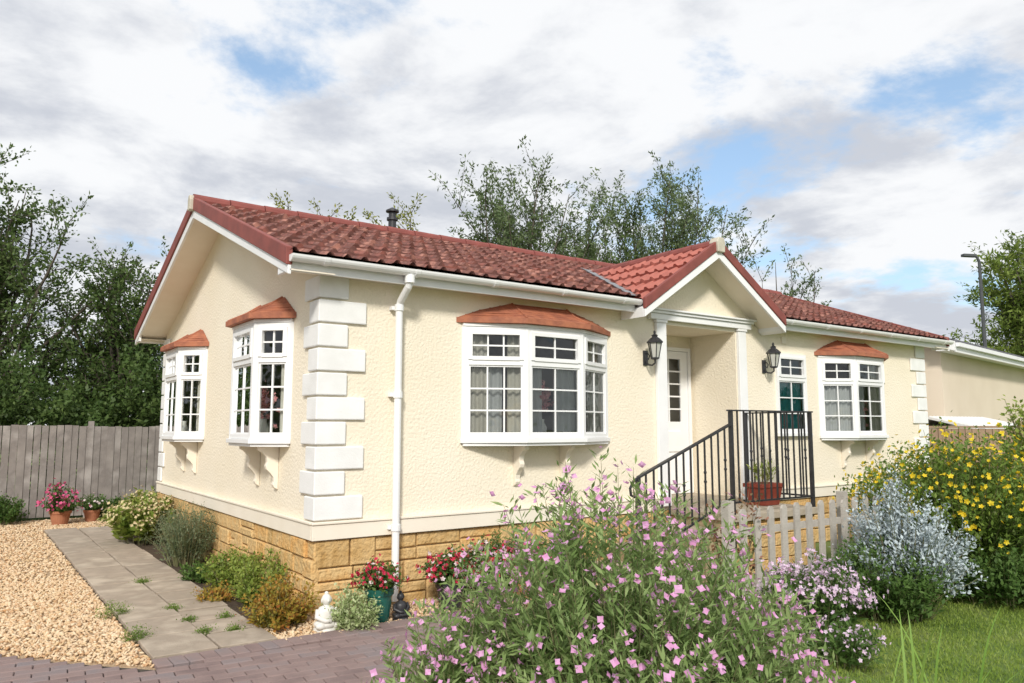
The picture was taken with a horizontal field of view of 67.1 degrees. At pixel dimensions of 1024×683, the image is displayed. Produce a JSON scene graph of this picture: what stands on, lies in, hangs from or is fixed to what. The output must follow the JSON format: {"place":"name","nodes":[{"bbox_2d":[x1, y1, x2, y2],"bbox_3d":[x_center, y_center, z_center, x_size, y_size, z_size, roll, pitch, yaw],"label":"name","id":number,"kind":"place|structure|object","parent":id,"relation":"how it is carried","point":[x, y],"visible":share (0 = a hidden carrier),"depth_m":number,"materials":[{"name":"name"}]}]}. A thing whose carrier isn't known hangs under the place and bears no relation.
{"place":"outdoors","nodes":[
{"label":"outdoors","id":0,"kind":"place"},
{"bbox_2d":[44,526,277,659],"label":"garden path","id":1,"kind":"structure","parent":0,"point":[105,564],"depth_m":7.33,"materials":[{"name":"stone"}]},
{"bbox_2d":[92,599,133,619],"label":"path weeds","id":2,"kind":"object","parent":1,"relation":"on","point":[121,610],"visible":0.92,"depth_m":6.62,"materials":[{"name":"green plant"}]},
{"bbox_2d":[119,622,157,643],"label":"path weeds","id":3,"kind":"object","parent":1,"relation":"on","point":[131,638],"visible":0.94,"depth_m":5.89,"materials":[{"name":"green plant"}]},
{"bbox_2d":[134,575,152,584],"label":"path weeds","id":4,"kind":"object","parent":1,"relation":"on","point":[142,581],"visible":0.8,"depth_m":8.05,"materials":[{"name":"green plant"}]},
{"bbox_2d":[162,603,183,610],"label":"path weeds","id":5,"kind":"object","parent":1,"relation":"on","point":[173,607],"visible":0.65,"depth_m":6.87,"materials":[{"name":"green plant"}]},
{"bbox_2d":[176,614,198,621],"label":"path weeds","id":6,"kind":"object","parent":1,"relation":"on","point":[187,618],"visible":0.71,"depth_m":6.45,"materials":[{"name":"green plant"}]},
{"bbox_2d":[195,623,218,635],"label":"path weeds","id":7,"kind":"object","parent":1,"relation":"on","point":[203,631],"visible":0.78,"depth_m":6.07,"materials":[{"name":"green plant"}]},
{"bbox_2d":[216,608,241,618],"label":"path weeds","id":8,"kind":"object","parent":1,"relation":"on","point":[224,615],"visible":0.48,"depth_m":6.58,"materials":[{"name":"green plant"}]},
{"bbox_2d":[224,620,247,631],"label":"path weeds","id":9,"kind":"object","parent":1,"relation":"on","point":[235,627],"visible":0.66,"depth_m":6.16,"materials":[{"name":"green plant"}]},
{"bbox_2d":[0,610,548,682],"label":"driveway","id":10,"kind":"structure","parent":0,"point":[347,656],"depth_m":5.28,"materials":[{"name":"grey brick"}]},
{"bbox_2d":[360,579,532,682],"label":"willowherb plant","id":11,"kind":"object","parent":10,"relation":"on","point":[437,668],"visible":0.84,"depth_m":3.44,"materials":[{"name":"green plant"}]},
{"bbox_2d":[411,446,855,682],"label":"willowherb plant","id":12,"kind":"object","parent":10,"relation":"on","point":[642,639],"visible":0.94,"depth_m":3.44,"materials":[{"name":"green plant"}]},
{"bbox_2d":[684,561,839,682],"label":"willowherb plant","id":13,"kind":"object","parent":10,"relation":"on","point":[803,627],"visible":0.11,"depth_m":4.03,"materials":[{"name":"green plant"}]},
{"bbox_2d":[0,450,1023,682],"bbox_3d":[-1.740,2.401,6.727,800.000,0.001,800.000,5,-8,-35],"label":"ground","id":14,"kind":"structure","parent":0,"point":[828,552],"depth_m":5.82,"materials":[{"name":"green plant"}]},
{"bbox_2d":[0,361,137,450],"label":"distant trees","id":15,"kind":"object","parent":14,"relation":"on","point":[45,402],"depth_m":57.55,"materials":[{"name":"green plant"}]},
{"bbox_2d":[0,142,159,447],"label":"tree","id":16,"kind":"object","parent":14,"relation":"on","point":[13,280],"visible":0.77,"depth_m":16.61,"materials":[{"name":"green plant"}]},
{"bbox_2d":[0,421,160,518],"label":"wooden fence","id":17,"kind":"object","parent":14,"relation":"on","point":[99,462],"visible":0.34,"depth_m":14.15,"materials":[{"name":"grey wood"}]},
{"bbox_2d":[0,342,163,508],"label":"garden hedge","id":18,"kind":"object","parent":14,"relation":"on","point":[100,411],"visible":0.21,"depth_m":15.13,"materials":[{"name":"green plant"}]},
{"bbox_2d":[0,237,164,489],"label":"tree","id":19,"kind":"object","parent":14,"relation":"on","point":[100,367],"visible":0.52,"depth_m":16.83,"materials":[{"name":"green plant"}]},
{"bbox_2d":[141,486,156,505],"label":"leafy bush","id":20,"kind":"object","parent":14,"relation":"on","point":[146,491],"visible":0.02,"depth_m":13.87,"materials":[{"name":"green plant"}]},
{"bbox_2d":[146,236,168,400],"bbox_3d":[-8.072,0.292,20.252,4.722,7.315,4.507,-2,-7,15],"label":"tree","id":21,"kind":"object","parent":14,"relation":"on","point":[163,237],"depth_m":18.50,"materials":[{"name":"green plant"}]},
{"bbox_2d":[0,517,611,669],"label":"gravel","id":22,"kind":"structure","parent":14,"relation":"on","point":[50,601],"depth_m":6.82,"materials":[{"name":"beige gravel"}]},
{"bbox_2d":[0,491,29,524],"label":"leafy bush","id":23,"kind":"object","parent":22,"relation":"on","point":[9,512],"visible":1,"depth_m":12.97,"materials":[{"name":"green plant"}]},
{"bbox_2d":[36,478,89,524],"bbox_3d":[-7.556,2.692,13.029,0.711,0.780,0.715,1,-6,-7],"label":"flower pot","id":24,"kind":"object","parent":22,"relation":"on","point":[59,509],"visible":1,"depth_m":12.91,"materials":[{"name":"ceramic"}]},
{"bbox_2d":[79,492,106,521],"bbox_3d":[-7.337,2.874,13.457,0.523,0.513,0.422,-4,-8,32],"label":"flower pot","id":25,"kind":"object","parent":22,"relation":"on","point":[92,515],"visible":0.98,"depth_m":13.40,"materials":[{"name":"ceramic"}]},
{"bbox_2d":[91,493,126,518],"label":"leafy bush","id":26,"kind":"object","parent":22,"relation":"on","point":[114,502],"visible":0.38,"depth_m":13.66,"materials":[{"name":"green plant"}]},
{"bbox_2d":[128,535,309,627],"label":"flower bed soil","id":27,"kind":"structure","parent":22,"relation":"on","point":[234,605],"depth_m":9.10,"materials":[{"name":"brown soil"}]},
{"bbox_2d":[96,485,178,544],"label":"hydrangea bush","id":28,"kind":"object","parent":27,"relation":"on","point":[141,520],"visible":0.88,"depth_m":10.69,"materials":[{"name":"green plant"}]},
{"bbox_2d":[143,499,217,566],"bbox_3d":[-3.958,2.281,9.252,0.951,0.803,0.985,5,-8,-35],"label":"lavender bush","id":29,"kind":"object","parent":27,"relation":"on","point":[182,543],"visible":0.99,"depth_m":9.15,"materials":[{"name":"green plant"}]},
{"bbox_2d":[177,557,215,583],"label":"leafy bush","id":30,"kind":"object","parent":27,"relation":"on","point":[188,573],"visible":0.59,"depth_m":8.17,"materials":[{"name":"green plant"}]},
{"bbox_2d":[190,580,235,601],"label":"leafy bush","id":31,"kind":"object","parent":27,"relation":"on","point":[217,596],"visible":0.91,"depth_m":7.25,"materials":[{"name":"yellow plant"}]},
{"bbox_2d":[196,544,265,593],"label":"leafy bush","id":32,"kind":"object","parent":27,"relation":"on","point":[222,569],"visible":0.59,"depth_m":7.69,"materials":[{"name":"green plant"}]},
{"bbox_2d":[228,546,289,606],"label":"leafy bush","id":33,"kind":"object","parent":27,"relation":"on","point":[249,582],"visible":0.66,"depth_m":7.13,"materials":[{"name":"green plant"}]},
{"bbox_2d":[235,568,321,632],"bbox_3d":[-1.923,2.132,6.401,0.635,0.467,0.727,5,-8,-35],"label":"berberis bush","id":34,"kind":"object","parent":22,"relation":"on","point":[276,611],"visible":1,"depth_m":6.32,"materials":[{"name":"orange plant"}]},
{"bbox_2d":[313,591,338,632],"bbox_3d":[-1.501,2.180,6.241,0.214,0.312,0.200,5,-8,-35],"label":"garden statue","id":35,"kind":"object","parent":22,"relation":"on","point":[323,623],"visible":0.94,"depth_m":6.18,"materials":[{"name":"white stone"}]},
{"bbox_2d":[321,582,384,630],"bbox_3d":[-1.295,2.165,6.286,0.528,0.414,0.546,5,-8,-35],"label":"variegated euonymus","id":36,"kind":"object","parent":22,"relation":"on","point":[355,612],"visible":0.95,"depth_m":6.24,"materials":[{"name":"green plant"}]},
{"bbox_2d":[348,554,409,622],"bbox_3d":[-1.146,2.087,6.552,0.455,0.546,0.471,5,-8,-35],"label":"flower pot","id":37,"kind":"object","parent":22,"relation":"on","point":[382,580],"visible":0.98,"depth_m":6.48,"materials":[{"name":"ceramic"}]},
{"bbox_2d":[391,590,411,620],"bbox_3d":[-0.956,2.259,6.624,0.166,0.239,0.155,5,-8,-35],"label":"garden statue","id":38,"kind":"object","parent":22,"relation":"on","point":[400,605],"visible":0.92,"depth_m":6.58,"materials":[{"name":"grey stone"}]},
{"bbox_2d":[415,543,481,610],"bbox_3d":[-0.541,2.117,6.980,0.607,0.580,0.610,5,-8,-35],"label":"flower pot","id":39,"kind":"object","parent":22,"relation":"on","point":[441,570],"visible":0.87,"depth_m":6.89,"materials":[{"name":"red plant"}]},
{"bbox_2d":[439,544,474,598],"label":"leafy bush","id":40,"kind":"object","parent":22,"relation":"on","point":[466,587],"visible":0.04,"depth_m":7.38,"materials":[{"name":"green plant"}]},
{"bbox_2d":[458,535,515,603],"bbox_3d":[-0.202,2.125,7.247,0.597,0.624,0.606,5,-8,-35],"label":"flower pot","id":41,"kind":"object","parent":22,"relation":"on","point":[470,555],"visible":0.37,"depth_m":7.17,"materials":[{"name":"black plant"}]},
{"bbox_2d":[481,529,520,591],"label":"leafy bush","id":42,"kind":"object","parent":22,"relation":"on","point":[494,541],"visible":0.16,"depth_m":7.67,"materials":[{"name":"green plant"}]},
{"bbox_2d":[489,535,551,597],"bbox_3d":[0.074,2.160,7.471,0.638,0.604,0.601,5,-8,-35],"label":"flower pot","id":43,"kind":"object","parent":22,"relation":"on","point":[510,550],"visible":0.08,"depth_m":7.43,"materials":[{"name":"ceramic"}]},
{"bbox_2d":[530,538,596,589],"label":"leafy bush","id":44,"kind":"object","parent":22,"relation":"on","point":[550,573],"visible":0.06,"depth_m":7.88,"materials":[{"name":"green plant"}]},
{"bbox_2d":[268,189,358,220],"bbox_3d":[-5.705,-0.131,20.104,3.563,8.122,2.636,5,-8,-35],"label":"tree","id":45,"kind":"object","parent":14,"relation":"on","point":[283,207],"visible":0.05,"depth_m":20.71,"materials":[{"name":"green plant"}]},
{"bbox_2d":[362,192,426,230],"bbox_3d":[-2.447,0.009,20.604,3.407,7.949,3.545,-1,-6,11],"label":"tree","id":46,"kind":"object","parent":14,"relation":"on","point":[399,216],"visible":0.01,"depth_m":20.15,"materials":[{"name":"green plant"}]},
{"bbox_2d":[428,134,621,260],"bbox_3d":[0.732,-0.659,20.007,5.539,9.137,5.367,5,-8,-35],"label":"willow tree","id":47,"kind":"object","parent":14,"relation":"on","point":[504,220],"visible":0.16,"depth_m":19.83,"materials":[{"name":"green plant"}]},
{"bbox_2d":[134,194,953,615],"bbox_3d":[0.889,0.576,12.734,11.920,5.000,7.237,5,-8,-35],"label":"bungalow","id":48,"kind":"object","parent":14,"relation":"on","point":[342,400],"visible":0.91,"depth_m":8.57,"materials":[{"name":"beige paint"}]},
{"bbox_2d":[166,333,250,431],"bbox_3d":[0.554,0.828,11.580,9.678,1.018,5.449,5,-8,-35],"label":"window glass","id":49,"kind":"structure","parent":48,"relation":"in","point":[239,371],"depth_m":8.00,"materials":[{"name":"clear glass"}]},
{"bbox_2d":[162,322,886,438],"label":"window frames","id":50,"kind":"structure","parent":48,"relation":"in","point":[256,358],"depth_m":8.17,"materials":[{"name":"white plastic"}]},
{"bbox_2d":[643,330,662,365],"bbox_3d":[1.689,0.081,9.287,0.200,0.431,0.255,5,-8,-35],"label":"wall lantern","id":51,"kind":"object","parent":48,"relation":"attached to","point":[654,341],"depth_m":9.22,"materials":[{"name":"black metal"}]},
{"bbox_2d":[667,347,693,493],"bbox_3d":[2.167,1.080,10.649,0.850,2.013,0.070,5,-8,-35],"label":"front door","id":52,"kind":"structure","parent":48,"relation":"in","point":[680,433],"depth_m":10.78,"materials":[{"name":"white plastic"}]},
{"bbox_2d":[762,343,780,373],"bbox_3d":[3.561,0.230,10.614,0.200,0.431,0.255,5,-8,-35],"label":"wall lantern","id":53,"kind":"object","parent":48,"relation":"attached to","point":[773,354],"depth_m":10.55,"materials":[{"name":"black metal"}]},
{"bbox_2d":[527,195,661,263],"bbox_3d":[1.809,-0.011,21.167,5.312,8.124,5.912,-3,-7,26],"label":"willow tree","id":54,"kind":"object","parent":14,"relation":"on","point":[609,252],"visible":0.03,"depth_m":21.15,"materials":[{"name":"green plant"}]},
{"bbox_2d":[574,151,774,267],"bbox_3d":[4.302,-0.737,22.078,5.899,9.756,6.118,5,-8,-35],"label":"willow tree","id":55,"kind":"object","parent":14,"relation":"on","point":[677,238],"visible":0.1,"depth_m":21.52,"materials":[{"name":"green plant"}]},
{"bbox_2d":[589,493,817,588],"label":"entrance steps","id":56,"kind":"structure","parent":14,"relation":"on","point":[763,510],"depth_m":9.00,"materials":[{"name":"stone"}]},
{"bbox_2d":[743,458,784,505],"bbox_3d":[3.161,1.724,9.678,0.440,0.631,0.349,5,-8,-35],"label":"plant trough","id":57,"kind":"object","parent":56,"relation":"on","point":[768,495],"visible":0.64,"depth_m":9.61,"materials":[{"name":"red ceramic"}]},
{"bbox_2d":[629,410,815,550],"bbox_3d":[2.160,1.723,8.956,3.123,1.842,1.005,5,-8,-35],"label":"metal railing","id":58,"kind":"object","parent":14,"relation":"on","point":[729,425],"visible":0.85,"depth_m":8.85,"materials":[{"name":"black metal"}]},
{"bbox_2d":[746,246,831,305],"bbox_3d":[8.854,0.644,25.523,3.900,7.769,3.613,-4,-7,30],"label":"tree","id":59,"kind":"object","parent":14,"relation":"on","point":[792,293],"visible":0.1,"depth_m":24.59,"materials":[{"name":"green plant"}]},
{"bbox_2d":[764,563,848,605],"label":"leafy bush","id":60,"kind":"object","parent":14,"relation":"on","point":[810,581],"visible":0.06,"depth_m":6.91,"materials":[{"name":"green plant"}]},
{"bbox_2d":[754,546,888,648],"bbox_3d":[2.312,1.946,5.930,0.955,0.732,1.014,5,-8,-35],"label":"phlox plant","id":61,"kind":"object","parent":14,"relation":"on","point":[820,590],"visible":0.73,"depth_m":5.78,"materials":[{"name":"pink plant"}]},
{"bbox_2d":[721,491,930,609],"bbox_3d":[3.307,2.007,7.699,3.510,1.000,0.140,5,-8,-35],"label":"picket fence","id":62,"kind":"object","parent":14,"relation":"on","point":[833,521],"visible":0.45,"depth_m":7.16,"materials":[{"name":"beige wood"}]},
{"bbox_2d":[805,610,891,672],"bbox_3d":[2.313,2.073,5.362,0.622,0.401,0.561,-4,-7,31],"label":"phlox plant","id":63,"kind":"object","parent":14,"relation":"on","point":[857,649],"visible":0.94,"depth_m":5.25,"materials":[{"name":"green plant"}]},
{"bbox_2d":[847,451,945,501],"bbox_3d":[5.614,2.146,10.533,1.911,1.357,2.003,-4,-8,34],"label":"green shrub","id":64,"kind":"object","parent":14,"relation":"on","point":[894,471],"visible":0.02,"depth_m":10.79,"materials":[{"name":"green plant"}]},
{"bbox_2d":[820,526,973,625],"bbox_3d":[3.213,2.013,6.645,1.140,0.818,1.305,5,-8,-35],"label":"green shrub","id":65,"kind":"object","parent":14,"relation":"on","point":[910,596],"visible":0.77,"depth_m":6.41,"materials":[{"name":"green plant"}]},
{"bbox_2d":[831,464,987,621],"bbox_3d":[3.445,1.748,6.819,1.175,1.326,1.172,1,-6,-10],"label":"silver senecio shrub","id":66,"kind":"object","parent":14,"relation":"on","point":[907,535],"visible":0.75,"depth_m":6.68,"materials":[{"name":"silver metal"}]},
{"bbox_2d":[832,411,1023,598],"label":"hypericum shrub","id":67,"kind":"object","parent":14,"relation":"on","point":[994,510],"visible":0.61,"depth_m":7.62,"materials":[{"name":"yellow plant"}]},
{"bbox_2d":[906,532,1023,611],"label":"green shrub","id":68,"kind":"object","parent":14,"relation":"on","point":[1010,583],"visible":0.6,"depth_m":7.03,"materials":[{"name":"green plant"}]},
{"bbox_2d":[923,338,1023,428],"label":"neighbouring bungalow","id":69,"kind":"object","parent":14,"relation":"on","point":[964,379],"visible":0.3,"depth_m":17.66,"materials":[{"name":"beige paint"}]},
{"bbox_2d":[961,254,986,346],"bbox_3d":[16.386,0.755,27.087,0.674,7.790,0.190,0,-6,0],"label":"street lamp","id":70,"kind":"object","parent":14,"relation":"on","point":[984,338],"visible":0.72,"depth_m":27.30,"materials":[{"name":"grey metal"}]},
{"bbox_2d":[927,421,1023,485],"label":"wooden fence","id":71,"kind":"object","parent":14,"relation":"on","point":[982,430],"visible":0.23,"depth_m":13.39,"materials":[{"name":"brown wood"}]},
{"bbox_2d":[942,229,1023,356],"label":"cedar tree","id":72,"kind":"object","parent":14,"relation":"on","point":[1010,313],"visible":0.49,"depth_m":31.58,"materials":[{"name":"green plant"}]},
{"bbox_2d":[990,394,1023,481],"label":"leafy shrub","id":73,"kind":"object","parent":14,"relation":"on","point":[1017,429],"visible":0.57,"depth_m":10.60,"materials":[{"name":"green plant"}]},
{"bbox_2d":[0,0,1023,424],"label":"sky","id":74,"kind":"structure","parent":0,"point":[882,139],"materials":[{"name":"white"}]},
{"bbox_2d":[701,481,768,607],"bbox_3d":[1.954,1.837,6.901,0.565,1.161,0.597,5,-8,-35],"label":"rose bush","id":75,"kind":"object","parent":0,"point":[714,538],"visible":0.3,"depth_m":6.92,"materials":[{"name":"green plant"}]},
{"bbox_2d":[776,584,1023,682],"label":"lawn grass","id":76,"kind":"structure","parent":0,"point":[969,639],"depth_m":5.82,"materials":[{"name":"green plant"}]},
{"bbox_2d":[853,594,1023,682],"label":"ornamental grass","id":77,"kind":"object","parent":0,"point":[923,664],"depth_m":3.75,"materials":[{"name":"green plant"}]},
{"bbox_2d":[926,416,1016,428],"bbox_3d":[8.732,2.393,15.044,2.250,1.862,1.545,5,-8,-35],"label":"car","id":78,"kind":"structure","parent":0,"point":[965,421],"depth_m":14.68,"materials":[{"name":"white metal"}]}
]}

